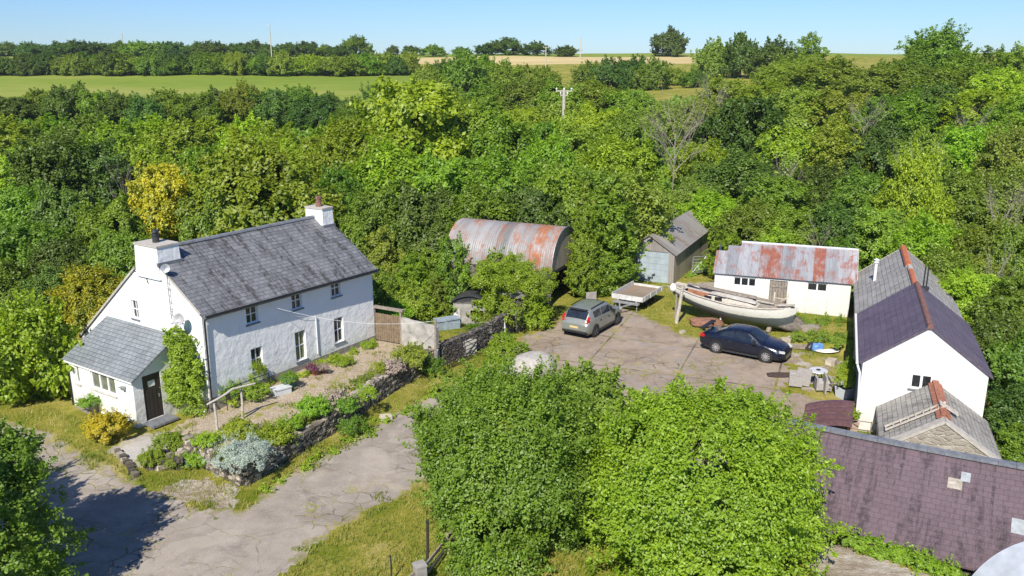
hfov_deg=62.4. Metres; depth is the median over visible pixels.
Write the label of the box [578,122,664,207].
tree
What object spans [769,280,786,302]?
door
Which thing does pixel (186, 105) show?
tree
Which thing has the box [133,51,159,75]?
tree
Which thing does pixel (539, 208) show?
tree
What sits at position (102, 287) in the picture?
shrub
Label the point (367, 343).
garden plant
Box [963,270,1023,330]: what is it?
tree
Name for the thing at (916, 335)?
white gabled outbuilding
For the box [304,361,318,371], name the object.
garden plant
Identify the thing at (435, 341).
washing line post
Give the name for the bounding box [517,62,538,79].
tree
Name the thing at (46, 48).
tree
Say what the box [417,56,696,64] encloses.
stubble field
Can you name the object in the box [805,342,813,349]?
sack
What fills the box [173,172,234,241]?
tree
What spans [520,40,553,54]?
tree
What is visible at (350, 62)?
tree
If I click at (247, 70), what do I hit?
tree
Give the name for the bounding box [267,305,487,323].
washing line
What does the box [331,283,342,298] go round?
window
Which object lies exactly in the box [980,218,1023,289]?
tree
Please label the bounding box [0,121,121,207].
tree
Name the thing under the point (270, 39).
utility pole
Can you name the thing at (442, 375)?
weeds
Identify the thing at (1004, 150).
tree
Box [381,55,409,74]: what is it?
tree
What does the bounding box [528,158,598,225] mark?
tree
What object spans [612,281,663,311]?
flatbed trailer
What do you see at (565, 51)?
tree
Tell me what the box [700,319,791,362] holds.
parked car
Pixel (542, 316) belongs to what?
shrub
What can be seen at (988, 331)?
shrub
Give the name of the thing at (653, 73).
tree
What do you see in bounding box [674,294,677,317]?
support post
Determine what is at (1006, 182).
tree
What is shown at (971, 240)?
tree
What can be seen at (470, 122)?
tree
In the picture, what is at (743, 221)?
tree
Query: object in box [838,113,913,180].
tree
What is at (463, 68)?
tree
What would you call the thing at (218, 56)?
tree
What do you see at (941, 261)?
tree
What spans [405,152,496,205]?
tree
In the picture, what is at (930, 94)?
tree
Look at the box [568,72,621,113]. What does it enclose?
tree
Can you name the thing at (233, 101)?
tree
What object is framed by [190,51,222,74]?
tree
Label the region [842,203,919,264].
tree
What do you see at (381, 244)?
shrub
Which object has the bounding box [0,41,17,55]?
tree
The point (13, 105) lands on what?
tree
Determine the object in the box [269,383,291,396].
storage box
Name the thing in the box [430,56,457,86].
tree
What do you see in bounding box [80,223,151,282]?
tree
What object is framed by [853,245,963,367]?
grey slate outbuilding
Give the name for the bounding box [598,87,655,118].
tree
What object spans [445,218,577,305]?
arched barn
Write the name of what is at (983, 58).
tree
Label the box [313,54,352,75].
tree
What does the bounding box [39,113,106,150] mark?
shrub
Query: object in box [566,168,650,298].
tree
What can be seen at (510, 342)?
shrub
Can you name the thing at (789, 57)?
tree
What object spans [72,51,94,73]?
tree
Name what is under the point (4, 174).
tree
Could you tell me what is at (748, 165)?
tree
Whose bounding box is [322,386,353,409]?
garden plant
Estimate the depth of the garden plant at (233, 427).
32.54 m
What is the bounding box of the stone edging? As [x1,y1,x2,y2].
[114,448,139,477]
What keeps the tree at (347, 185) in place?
on the ground at (562, 298)
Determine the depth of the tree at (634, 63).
231.34 m
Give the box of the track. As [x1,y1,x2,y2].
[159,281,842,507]
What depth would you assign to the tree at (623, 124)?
101.23 m
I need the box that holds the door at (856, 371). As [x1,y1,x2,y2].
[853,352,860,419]
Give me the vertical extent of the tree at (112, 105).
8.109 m
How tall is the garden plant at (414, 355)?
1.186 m
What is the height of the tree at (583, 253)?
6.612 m
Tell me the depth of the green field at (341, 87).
254.08 m
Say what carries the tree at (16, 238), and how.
on the ground at (562, 298)
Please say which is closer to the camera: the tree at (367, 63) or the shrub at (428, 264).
the shrub at (428, 264)
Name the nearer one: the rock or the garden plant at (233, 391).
the garden plant at (233, 391)
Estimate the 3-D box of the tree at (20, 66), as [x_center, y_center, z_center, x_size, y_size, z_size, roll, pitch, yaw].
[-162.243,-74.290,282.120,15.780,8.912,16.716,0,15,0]
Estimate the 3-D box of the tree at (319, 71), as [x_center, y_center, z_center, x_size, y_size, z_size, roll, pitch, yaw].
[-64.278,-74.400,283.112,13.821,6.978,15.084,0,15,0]
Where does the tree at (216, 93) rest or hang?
on the ground at (562, 298)
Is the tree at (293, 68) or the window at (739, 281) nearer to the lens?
the window at (739, 281)
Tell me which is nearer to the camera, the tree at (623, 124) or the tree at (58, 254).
the tree at (58, 254)
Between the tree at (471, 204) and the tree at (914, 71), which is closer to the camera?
the tree at (471, 204)
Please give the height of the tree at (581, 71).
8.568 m
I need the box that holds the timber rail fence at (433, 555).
[408,518,467,575]
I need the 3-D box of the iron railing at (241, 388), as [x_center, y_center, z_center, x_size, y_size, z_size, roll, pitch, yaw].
[-11.338,4.436,36.389,0.040,0.970,2.331,10,18,32]
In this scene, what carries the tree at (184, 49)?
on the green field at (341, 87)
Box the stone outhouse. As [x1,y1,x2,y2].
[479,284,545,331]
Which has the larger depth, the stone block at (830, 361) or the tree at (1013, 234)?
the tree at (1013, 234)
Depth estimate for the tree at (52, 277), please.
46.89 m
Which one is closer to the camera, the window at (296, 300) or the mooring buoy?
the window at (296, 300)
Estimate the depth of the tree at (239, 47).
408.30 m
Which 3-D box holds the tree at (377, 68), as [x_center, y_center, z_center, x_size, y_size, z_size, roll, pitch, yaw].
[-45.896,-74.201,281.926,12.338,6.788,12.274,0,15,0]
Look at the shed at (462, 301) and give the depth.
48.61 m
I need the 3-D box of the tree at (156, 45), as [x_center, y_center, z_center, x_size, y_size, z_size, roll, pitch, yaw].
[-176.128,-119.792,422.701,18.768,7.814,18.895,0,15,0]
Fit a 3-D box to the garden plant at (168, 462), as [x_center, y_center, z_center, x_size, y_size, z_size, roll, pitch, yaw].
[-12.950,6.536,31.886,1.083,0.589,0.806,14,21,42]
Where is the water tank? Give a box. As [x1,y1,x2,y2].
[509,351,555,377]
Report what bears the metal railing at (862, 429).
on the ground at (562, 298)
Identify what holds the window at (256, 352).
in the farmhouse
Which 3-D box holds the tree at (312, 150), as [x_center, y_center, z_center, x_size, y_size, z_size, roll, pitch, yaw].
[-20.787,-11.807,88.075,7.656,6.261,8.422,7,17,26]
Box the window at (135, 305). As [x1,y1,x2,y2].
[131,300,139,321]
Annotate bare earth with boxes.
[803,542,945,575]
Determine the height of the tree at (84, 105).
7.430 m
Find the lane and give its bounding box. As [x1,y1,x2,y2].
[0,349,511,575]
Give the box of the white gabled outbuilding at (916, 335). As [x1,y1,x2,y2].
[853,266,993,432]
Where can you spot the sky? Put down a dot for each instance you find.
(603, 26)
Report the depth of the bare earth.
24.42 m
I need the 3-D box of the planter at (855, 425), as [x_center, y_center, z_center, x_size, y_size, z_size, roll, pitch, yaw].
[14.025,5.739,35.251,0.600,0.450,0.600,-6,16,-20]
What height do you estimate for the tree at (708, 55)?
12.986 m
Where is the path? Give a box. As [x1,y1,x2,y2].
[107,432,165,466]
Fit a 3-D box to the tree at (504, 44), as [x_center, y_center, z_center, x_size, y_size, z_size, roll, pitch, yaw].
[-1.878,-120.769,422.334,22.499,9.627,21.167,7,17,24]
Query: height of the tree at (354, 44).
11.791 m
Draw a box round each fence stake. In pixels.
[390,555,391,575]
[426,519,428,568]
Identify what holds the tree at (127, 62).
on the green field at (341, 87)
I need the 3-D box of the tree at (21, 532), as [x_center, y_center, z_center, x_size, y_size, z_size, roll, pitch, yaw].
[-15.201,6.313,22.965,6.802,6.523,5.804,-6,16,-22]
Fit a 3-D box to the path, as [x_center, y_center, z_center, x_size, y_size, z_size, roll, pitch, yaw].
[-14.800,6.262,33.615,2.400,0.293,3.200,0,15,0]
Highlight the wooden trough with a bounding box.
[74,398,98,415]
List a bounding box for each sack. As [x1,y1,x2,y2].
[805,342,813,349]
[811,343,823,351]
[816,349,839,352]
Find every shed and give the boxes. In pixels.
[451,288,487,323]
[713,241,858,316]
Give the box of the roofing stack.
[803,400,853,429]
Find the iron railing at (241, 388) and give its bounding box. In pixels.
[225,372,270,410]
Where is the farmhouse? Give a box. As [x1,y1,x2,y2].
[62,196,379,428]
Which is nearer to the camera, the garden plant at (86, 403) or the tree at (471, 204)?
the garden plant at (86, 403)
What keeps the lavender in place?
on the stone wall at (321, 428)
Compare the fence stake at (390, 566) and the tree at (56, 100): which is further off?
the tree at (56, 100)
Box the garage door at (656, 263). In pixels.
[637,250,668,282]
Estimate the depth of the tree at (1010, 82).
128.45 m
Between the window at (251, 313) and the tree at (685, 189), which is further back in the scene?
the tree at (685, 189)
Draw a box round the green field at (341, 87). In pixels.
[0,53,1023,104]
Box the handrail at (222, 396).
[206,383,255,430]
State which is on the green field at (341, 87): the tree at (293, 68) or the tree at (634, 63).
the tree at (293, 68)
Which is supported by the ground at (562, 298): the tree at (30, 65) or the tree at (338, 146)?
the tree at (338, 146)
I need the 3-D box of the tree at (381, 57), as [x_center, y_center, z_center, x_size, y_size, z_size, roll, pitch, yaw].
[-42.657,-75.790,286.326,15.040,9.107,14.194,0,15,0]
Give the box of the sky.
[0,0,1023,53]
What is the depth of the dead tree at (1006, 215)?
58.74 m
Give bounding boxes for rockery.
[144,447,189,470]
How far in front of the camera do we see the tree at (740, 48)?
243.62 m
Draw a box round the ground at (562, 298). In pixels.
[0,56,1021,575]
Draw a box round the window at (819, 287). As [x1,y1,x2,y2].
[807,282,827,291]
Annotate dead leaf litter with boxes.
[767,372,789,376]
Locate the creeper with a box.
[831,524,972,575]
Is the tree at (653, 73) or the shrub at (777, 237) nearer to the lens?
the shrub at (777, 237)
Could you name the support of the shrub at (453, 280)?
on the ground at (562, 298)
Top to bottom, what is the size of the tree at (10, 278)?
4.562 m
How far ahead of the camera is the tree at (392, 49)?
431.43 m
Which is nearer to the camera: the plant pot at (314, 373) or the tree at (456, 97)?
the plant pot at (314, 373)
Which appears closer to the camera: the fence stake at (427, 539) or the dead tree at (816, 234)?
the fence stake at (427, 539)
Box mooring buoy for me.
[670,283,675,291]
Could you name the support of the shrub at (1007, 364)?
on the ground at (562, 298)
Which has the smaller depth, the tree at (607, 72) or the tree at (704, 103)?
the tree at (704, 103)
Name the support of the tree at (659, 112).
on the ground at (562, 298)
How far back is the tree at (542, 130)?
87.98 m
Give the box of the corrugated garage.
[623,210,709,283]
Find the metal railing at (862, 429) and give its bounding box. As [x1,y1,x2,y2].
[847,420,876,434]
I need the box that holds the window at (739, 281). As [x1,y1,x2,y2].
[733,277,755,286]
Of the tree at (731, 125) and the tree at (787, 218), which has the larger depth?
the tree at (731, 125)
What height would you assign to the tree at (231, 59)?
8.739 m
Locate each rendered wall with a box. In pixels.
[401,317,438,357]
[462,339,476,356]
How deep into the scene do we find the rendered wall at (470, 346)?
44.20 m
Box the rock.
[801,324,820,331]
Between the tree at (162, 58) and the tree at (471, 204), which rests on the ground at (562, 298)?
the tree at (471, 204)
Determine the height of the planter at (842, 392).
0.500 m
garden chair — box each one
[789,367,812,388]
[814,372,832,394]
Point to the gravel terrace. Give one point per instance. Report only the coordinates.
(267, 407)
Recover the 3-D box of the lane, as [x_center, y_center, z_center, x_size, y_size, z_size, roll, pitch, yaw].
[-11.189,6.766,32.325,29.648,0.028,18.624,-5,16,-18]
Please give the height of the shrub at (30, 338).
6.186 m
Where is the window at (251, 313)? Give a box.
[246,306,260,326]
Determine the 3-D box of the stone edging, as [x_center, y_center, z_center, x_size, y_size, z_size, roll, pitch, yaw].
[-14.757,6.681,32.337,0.368,0.215,2.698,-12,19,-37]
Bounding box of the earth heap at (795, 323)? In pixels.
[774,315,805,331]
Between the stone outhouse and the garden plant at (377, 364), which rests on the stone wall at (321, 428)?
the garden plant at (377, 364)
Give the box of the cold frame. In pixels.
[433,315,460,330]
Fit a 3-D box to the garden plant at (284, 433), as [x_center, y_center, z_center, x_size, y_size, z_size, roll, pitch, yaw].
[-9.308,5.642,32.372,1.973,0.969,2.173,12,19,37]
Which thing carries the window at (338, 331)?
in the farmhouse
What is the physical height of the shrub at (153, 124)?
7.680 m
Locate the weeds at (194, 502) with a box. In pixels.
[0,302,850,575]
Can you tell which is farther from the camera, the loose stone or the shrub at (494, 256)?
the shrub at (494, 256)
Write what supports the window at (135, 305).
in the farmhouse
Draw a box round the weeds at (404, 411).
[257,383,444,492]
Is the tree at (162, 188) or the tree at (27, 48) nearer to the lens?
the tree at (162, 188)
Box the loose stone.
[379,413,392,421]
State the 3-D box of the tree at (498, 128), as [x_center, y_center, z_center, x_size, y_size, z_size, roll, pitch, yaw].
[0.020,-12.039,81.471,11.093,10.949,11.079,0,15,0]
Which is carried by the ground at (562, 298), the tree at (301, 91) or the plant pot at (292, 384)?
the tree at (301, 91)
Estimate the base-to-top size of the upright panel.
0.700 m
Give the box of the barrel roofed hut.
[972,542,1023,575]
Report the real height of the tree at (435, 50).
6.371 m
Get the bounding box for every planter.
[835,384,853,399]
[842,419,859,431]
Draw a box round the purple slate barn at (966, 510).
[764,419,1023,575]
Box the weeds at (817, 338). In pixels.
[786,311,853,352]
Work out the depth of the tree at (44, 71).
279.50 m
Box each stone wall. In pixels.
[181,346,434,486]
[437,324,489,364]
[486,308,514,343]
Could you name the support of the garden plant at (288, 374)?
in the plant pot at (292, 384)
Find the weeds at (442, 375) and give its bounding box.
[427,362,467,397]
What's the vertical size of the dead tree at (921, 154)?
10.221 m
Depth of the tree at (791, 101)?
121.33 m
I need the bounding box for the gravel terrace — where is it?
[165,340,402,449]
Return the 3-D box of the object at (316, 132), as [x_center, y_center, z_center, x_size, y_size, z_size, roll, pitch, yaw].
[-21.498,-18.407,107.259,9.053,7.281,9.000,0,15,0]
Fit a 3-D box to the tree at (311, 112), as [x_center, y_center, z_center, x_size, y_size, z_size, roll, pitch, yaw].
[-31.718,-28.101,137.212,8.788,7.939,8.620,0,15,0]
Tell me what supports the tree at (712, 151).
on the ground at (562, 298)
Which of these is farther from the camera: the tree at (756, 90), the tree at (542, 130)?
the tree at (756, 90)
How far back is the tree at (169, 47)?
416.08 m
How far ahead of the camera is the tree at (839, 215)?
59.55 m
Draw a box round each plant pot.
[281,376,295,387]
[311,370,318,375]
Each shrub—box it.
[0,112,48,154]
[0,288,82,404]
[23,112,74,145]
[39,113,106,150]
[44,261,124,331]
[76,115,144,153]
[117,111,173,141]
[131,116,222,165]
[160,325,208,418]
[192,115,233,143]
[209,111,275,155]
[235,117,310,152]
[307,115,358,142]
[360,223,407,290]
[372,261,400,312]
[379,298,414,319]
[386,250,433,304]
[394,278,443,322]
[411,241,450,280]
[424,273,452,319]
[425,231,473,316]
[464,322,481,330]
[465,246,515,321]
[472,328,530,386]
[475,306,501,324]
[518,269,554,330]
[561,357,638,445]
[699,229,748,275]
[756,225,796,243]
[766,449,813,538]
[822,229,861,269]
[830,364,855,388]
[835,354,855,375]
[837,403,860,419]
[966,309,1023,386]
[983,327,1023,392]
[983,378,1023,440]
[994,419,1023,462]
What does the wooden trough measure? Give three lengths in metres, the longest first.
1.100 x 1.100 x 0.500 m
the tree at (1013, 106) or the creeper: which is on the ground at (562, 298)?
the tree at (1013, 106)
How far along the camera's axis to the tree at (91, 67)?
276.70 m
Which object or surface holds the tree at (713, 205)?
on the ground at (562, 298)
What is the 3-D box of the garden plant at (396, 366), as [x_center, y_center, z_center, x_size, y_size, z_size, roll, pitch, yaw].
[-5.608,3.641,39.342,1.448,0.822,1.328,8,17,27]
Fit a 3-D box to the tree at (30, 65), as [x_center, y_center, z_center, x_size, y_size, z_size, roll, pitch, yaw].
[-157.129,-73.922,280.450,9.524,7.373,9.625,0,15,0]
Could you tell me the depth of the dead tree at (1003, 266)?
47.45 m
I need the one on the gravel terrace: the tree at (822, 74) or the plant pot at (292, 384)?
the plant pot at (292, 384)
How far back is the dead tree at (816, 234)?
57.16 m
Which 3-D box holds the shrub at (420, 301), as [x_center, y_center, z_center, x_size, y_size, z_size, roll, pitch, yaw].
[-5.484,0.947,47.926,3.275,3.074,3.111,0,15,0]
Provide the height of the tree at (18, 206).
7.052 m
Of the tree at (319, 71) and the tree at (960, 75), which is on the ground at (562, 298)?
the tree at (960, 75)
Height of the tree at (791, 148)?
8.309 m
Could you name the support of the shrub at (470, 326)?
on the ground at (562, 298)
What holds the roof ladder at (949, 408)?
on the stone lean to
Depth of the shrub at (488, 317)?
47.86 m
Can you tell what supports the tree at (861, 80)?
on the ground at (562, 298)
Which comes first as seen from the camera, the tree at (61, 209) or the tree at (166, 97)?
the tree at (61, 209)
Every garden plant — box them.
[74,392,100,408]
[134,444,164,467]
[150,424,189,450]
[157,451,181,469]
[179,449,206,468]
[188,429,223,451]
[212,411,256,441]
[217,378,243,400]
[234,374,270,400]
[239,417,303,447]
[248,358,267,379]
[273,412,304,431]
[276,369,299,383]
[294,392,335,416]
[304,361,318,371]
[316,362,329,370]
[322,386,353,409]
[328,351,357,366]
[332,393,360,414]
[335,413,369,435]
[356,380,380,403]
[359,339,375,348]
[368,359,386,375]
[374,356,406,374]
[389,341,429,369]
[420,351,447,373]
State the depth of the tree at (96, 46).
408.84 m
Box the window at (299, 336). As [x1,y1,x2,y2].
[295,330,308,363]
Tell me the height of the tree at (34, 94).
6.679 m
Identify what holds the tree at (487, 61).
on the ground at (562, 298)
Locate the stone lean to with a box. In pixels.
[876,380,1001,458]
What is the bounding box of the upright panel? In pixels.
[586,292,596,298]
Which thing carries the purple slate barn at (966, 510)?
on the ground at (562, 298)
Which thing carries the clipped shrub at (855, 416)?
in the planter at (855, 425)
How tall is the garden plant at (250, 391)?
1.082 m
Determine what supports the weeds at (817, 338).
on the ground at (562, 298)
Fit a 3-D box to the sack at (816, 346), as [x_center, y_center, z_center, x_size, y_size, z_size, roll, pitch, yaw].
[16.204,3.147,44.904,0.712,0.468,0.477,-5,16,-16]
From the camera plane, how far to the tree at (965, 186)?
66.11 m
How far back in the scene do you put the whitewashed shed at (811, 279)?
50.19 m
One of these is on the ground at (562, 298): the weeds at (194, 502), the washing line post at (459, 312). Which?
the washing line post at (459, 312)
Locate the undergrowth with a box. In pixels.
[0,92,972,332]
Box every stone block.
[780,337,790,342]
[825,357,837,366]
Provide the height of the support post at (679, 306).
2.261 m
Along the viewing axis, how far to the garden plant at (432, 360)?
40.97 m
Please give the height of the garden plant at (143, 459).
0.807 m
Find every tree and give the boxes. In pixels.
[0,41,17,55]
[0,56,16,74]
[0,96,44,121]
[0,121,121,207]
[0,143,18,195]
[0,179,53,224]
[0,219,76,270]
[0,258,47,307]
[0,414,96,575]
[6,258,81,328]
[8,52,42,75]
[13,40,41,56]
[14,87,48,118]
[22,54,49,75]
[24,235,106,301]
[26,51,58,74]
[27,180,107,244]
[32,55,59,73]
[35,40,73,56]
[35,80,95,125]
[47,53,71,75]
[50,38,97,56]
[52,132,142,208]
[57,53,88,75]
[67,189,154,259]
[68,86,108,118]
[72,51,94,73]
[76,56,99,73]
[80,51,120,75]
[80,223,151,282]
[83,41,116,55]
[87,87,137,128]
[96,52,131,75]
[102,154,132,210]
[105,51,136,74]
[107,40,133,53]
[107,50,141,74]
[114,134,174,196]
[117,39,158,56]
[119,90,169,127]
[125,161,195,241]
[129,56,149,74]
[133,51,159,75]
[145,41,170,53]
[149,87,193,121]
[150,50,175,75]
[156,41,190,55]
[156,55,190,75]
[161,52,198,74]
[166,140,220,184]
[169,88,226,122]
[172,124,345,237]
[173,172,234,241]
[177,41,200,54]
[184,51,207,73]
[187,39,230,56]
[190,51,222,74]
[201,51,239,74]
[206,84,239,120]
[214,76,265,122]
[220,50,245,75]
[225,42,256,55]
[238,52,252,73]
[243,39,271,54]
[244,55,263,74]
[246,53,274,75]
[246,87,296,127]
[254,56,277,75]
[254,133,303,163]
[255,44,280,56]
[264,50,293,75]
[272,52,296,75]
[273,83,321,117]
[275,55,321,76]
[276,42,307,55]
[284,40,319,55]
[287,144,338,179]
[288,90,338,130]
[293,53,316,74]
[298,135,324,148]
[299,55,331,75]
[299,111,397,188]
[303,161,376,230]
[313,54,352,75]
[314,43,328,56]
[319,56,365,75]
[321,45,349,56]
[321,92,360,118]
[334,93,361,122]
[335,54,373,75]
[336,178,420,255]
[338,34,375,54]
[338,125,438,199]
[344,52,382,75]
[345,74,488,169]
[358,81,387,124]
[366,55,389,75]
[374,177,470,259]
[375,50,404,74]
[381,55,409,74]
[386,45,399,54]
[396,50,422,74]
[397,352,619,575]
[400,45,422,54]
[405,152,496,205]
[411,61,445,86]
[419,43,449,55]
[426,172,518,234]
[428,88,469,113]
[429,95,525,158]
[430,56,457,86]
[436,47,490,92]
[450,46,473,55]
[458,80,522,113]
[463,106,545,170]
[466,145,543,219]
[470,54,504,84]
[474,44,502,54]
[482,37,528,54]
[484,57,526,86]
[489,181,571,226]
[492,74,555,115]
[503,105,542,142]
[511,127,583,201]
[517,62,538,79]
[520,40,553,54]
[522,97,580,122]
[528,64,566,87]
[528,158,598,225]
[529,76,590,112]
[529,119,563,140]
[538,117,608,170]
[547,103,585,146]
[552,45,579,56]
[558,164,680,272]
[562,204,612,296]
[566,60,599,85]
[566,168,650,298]
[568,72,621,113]
[569,373,853,575]
[574,100,631,143]
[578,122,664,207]
[581,54,631,90]
[596,103,671,158]
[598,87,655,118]
[611,53,646,88]
[628,55,674,90]
[635,74,714,193]
[636,99,693,148]
[649,24,690,55]
[659,173,723,221]
[661,136,738,182]
[669,67,690,84]
[673,187,746,246]
[674,91,720,138]
[675,141,786,207]
[678,67,708,87]
[687,74,750,112]
[687,92,790,166]
[690,35,730,78]
[698,64,730,104]
[703,194,790,252]
[715,31,761,77]
[722,77,797,110]
[736,174,821,218]
[741,34,798,76]
[744,59,813,90]
[751,83,845,131]
[753,121,830,177]
[757,52,811,71]
[758,204,831,245]
[768,54,877,92]
[773,142,803,184]
[782,160,857,219]
[792,110,886,186]
[793,31,830,64]
[796,86,887,134]
[799,194,875,262]
[803,210,842,245]
[818,165,896,217]
[819,61,919,100]
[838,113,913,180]
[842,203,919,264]
[845,87,940,136]
[849,93,891,132]
[869,176,945,220]
[872,51,937,87]
[878,208,963,272]
[880,123,953,184]
[886,131,955,231]
[891,18,972,68]
[893,130,947,165]
[897,65,988,96]
[897,76,973,133]
[915,236,980,300]
[931,87,1021,133]
[934,121,1001,178]
[936,161,1008,230]
[936,214,1019,279]
[936,265,1020,322]
[946,45,997,77]
[953,97,998,131]
[958,66,1023,97]
[962,162,1023,238]
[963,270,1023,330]
[969,113,1023,182]
[970,93,1023,135]
[976,43,1016,67]
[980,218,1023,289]
[983,176,1023,232]
[984,239,1015,277]
[996,40,1023,90]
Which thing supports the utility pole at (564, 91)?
on the ground at (562, 298)
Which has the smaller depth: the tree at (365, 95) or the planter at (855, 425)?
the planter at (855, 425)
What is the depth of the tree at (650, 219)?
58.24 m
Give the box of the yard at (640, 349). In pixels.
[504,307,849,479]
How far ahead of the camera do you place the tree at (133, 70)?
279.59 m
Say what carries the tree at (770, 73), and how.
on the ground at (562, 298)
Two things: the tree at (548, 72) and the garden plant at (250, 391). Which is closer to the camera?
the garden plant at (250, 391)
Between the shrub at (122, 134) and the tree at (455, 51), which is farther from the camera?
the tree at (455, 51)
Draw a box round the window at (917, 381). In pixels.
[907,373,932,390]
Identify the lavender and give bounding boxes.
[196,425,282,477]
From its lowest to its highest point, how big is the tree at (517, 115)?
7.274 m
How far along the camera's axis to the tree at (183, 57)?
281.46 m
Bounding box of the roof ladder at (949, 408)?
[885,400,958,430]
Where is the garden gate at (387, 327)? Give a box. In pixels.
[373,304,404,344]
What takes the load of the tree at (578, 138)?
on the ground at (562, 298)
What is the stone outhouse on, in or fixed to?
on the ground at (562, 298)
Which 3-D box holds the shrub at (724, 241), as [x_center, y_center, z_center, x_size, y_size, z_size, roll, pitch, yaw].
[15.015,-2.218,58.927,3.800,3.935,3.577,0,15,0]
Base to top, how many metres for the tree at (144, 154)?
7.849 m
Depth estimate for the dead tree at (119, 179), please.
70.16 m
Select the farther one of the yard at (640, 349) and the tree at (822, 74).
the tree at (822, 74)
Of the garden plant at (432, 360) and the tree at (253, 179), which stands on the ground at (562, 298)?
the tree at (253, 179)
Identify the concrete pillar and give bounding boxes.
[412,559,427,575]
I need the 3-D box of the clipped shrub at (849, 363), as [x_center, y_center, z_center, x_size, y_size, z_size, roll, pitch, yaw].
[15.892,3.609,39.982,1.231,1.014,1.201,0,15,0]
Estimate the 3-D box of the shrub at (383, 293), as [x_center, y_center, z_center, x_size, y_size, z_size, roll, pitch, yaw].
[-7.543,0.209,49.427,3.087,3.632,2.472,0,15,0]
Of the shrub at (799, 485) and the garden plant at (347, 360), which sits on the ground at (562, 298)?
the shrub at (799, 485)
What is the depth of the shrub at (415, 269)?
51.19 m
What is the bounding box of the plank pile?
[790,343,806,348]
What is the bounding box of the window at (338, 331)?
[334,316,345,344]
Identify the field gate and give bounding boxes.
[445,331,483,368]
[692,255,713,272]
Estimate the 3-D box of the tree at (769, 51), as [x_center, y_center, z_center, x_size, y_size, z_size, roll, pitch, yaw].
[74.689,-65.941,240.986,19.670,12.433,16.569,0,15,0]
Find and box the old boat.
[673,282,798,327]
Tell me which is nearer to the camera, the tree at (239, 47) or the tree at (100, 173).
the tree at (100, 173)
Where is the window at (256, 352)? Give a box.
[251,346,261,373]
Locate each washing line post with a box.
[434,319,436,357]
[458,308,461,326]
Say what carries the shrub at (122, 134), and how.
on the ground at (562, 298)
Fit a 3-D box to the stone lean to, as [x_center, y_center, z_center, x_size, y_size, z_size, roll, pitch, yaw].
[16.166,6.054,32.413,4.136,3.930,4.086,6,16,20]
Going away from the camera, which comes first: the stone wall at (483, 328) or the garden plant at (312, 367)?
the garden plant at (312, 367)
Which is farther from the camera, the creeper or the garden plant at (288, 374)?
the garden plant at (288, 374)
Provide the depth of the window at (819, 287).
49.39 m
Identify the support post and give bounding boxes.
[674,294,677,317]
[675,286,683,323]
[766,303,777,332]
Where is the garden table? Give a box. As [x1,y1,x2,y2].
[809,367,827,382]
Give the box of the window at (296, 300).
[291,294,303,311]
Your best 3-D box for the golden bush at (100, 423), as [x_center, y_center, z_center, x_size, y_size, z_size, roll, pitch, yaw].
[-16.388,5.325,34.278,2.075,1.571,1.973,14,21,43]
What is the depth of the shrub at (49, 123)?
114.93 m
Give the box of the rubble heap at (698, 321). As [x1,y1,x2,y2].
[689,317,724,326]
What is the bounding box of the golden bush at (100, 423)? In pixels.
[77,404,138,443]
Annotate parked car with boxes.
[562,297,621,337]
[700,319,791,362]
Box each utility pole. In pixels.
[266,24,272,56]
[556,88,572,118]
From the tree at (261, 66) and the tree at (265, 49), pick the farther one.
the tree at (265, 49)
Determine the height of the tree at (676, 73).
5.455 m
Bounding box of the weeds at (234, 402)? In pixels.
[222,337,377,407]
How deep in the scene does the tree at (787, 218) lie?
59.94 m
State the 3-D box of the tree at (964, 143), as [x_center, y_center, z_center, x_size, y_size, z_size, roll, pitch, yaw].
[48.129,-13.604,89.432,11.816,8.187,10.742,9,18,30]
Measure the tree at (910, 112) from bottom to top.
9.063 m
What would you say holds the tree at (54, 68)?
on the green field at (341, 87)
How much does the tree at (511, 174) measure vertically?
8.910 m
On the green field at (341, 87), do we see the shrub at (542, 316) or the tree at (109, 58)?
the tree at (109, 58)
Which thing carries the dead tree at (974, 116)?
on the ground at (562, 298)
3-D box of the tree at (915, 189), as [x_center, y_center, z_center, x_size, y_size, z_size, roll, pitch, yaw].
[30.626,-6.556,63.360,5.105,10.365,4.935,0,15,0]
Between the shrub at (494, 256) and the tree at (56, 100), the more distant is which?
the tree at (56, 100)
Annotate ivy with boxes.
[465,248,559,326]
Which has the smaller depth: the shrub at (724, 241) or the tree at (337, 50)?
the shrub at (724, 241)
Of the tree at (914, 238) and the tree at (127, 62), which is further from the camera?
the tree at (127, 62)
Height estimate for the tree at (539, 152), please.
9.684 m
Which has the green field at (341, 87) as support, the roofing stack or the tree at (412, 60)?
the tree at (412, 60)
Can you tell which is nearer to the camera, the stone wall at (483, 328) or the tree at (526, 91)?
the stone wall at (483, 328)
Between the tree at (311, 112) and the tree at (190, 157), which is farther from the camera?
the tree at (311, 112)
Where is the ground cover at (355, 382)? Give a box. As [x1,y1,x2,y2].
[211,341,423,465]
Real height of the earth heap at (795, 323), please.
1.053 m
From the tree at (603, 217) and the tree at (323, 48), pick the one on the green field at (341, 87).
the tree at (323, 48)
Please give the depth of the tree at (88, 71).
279.83 m

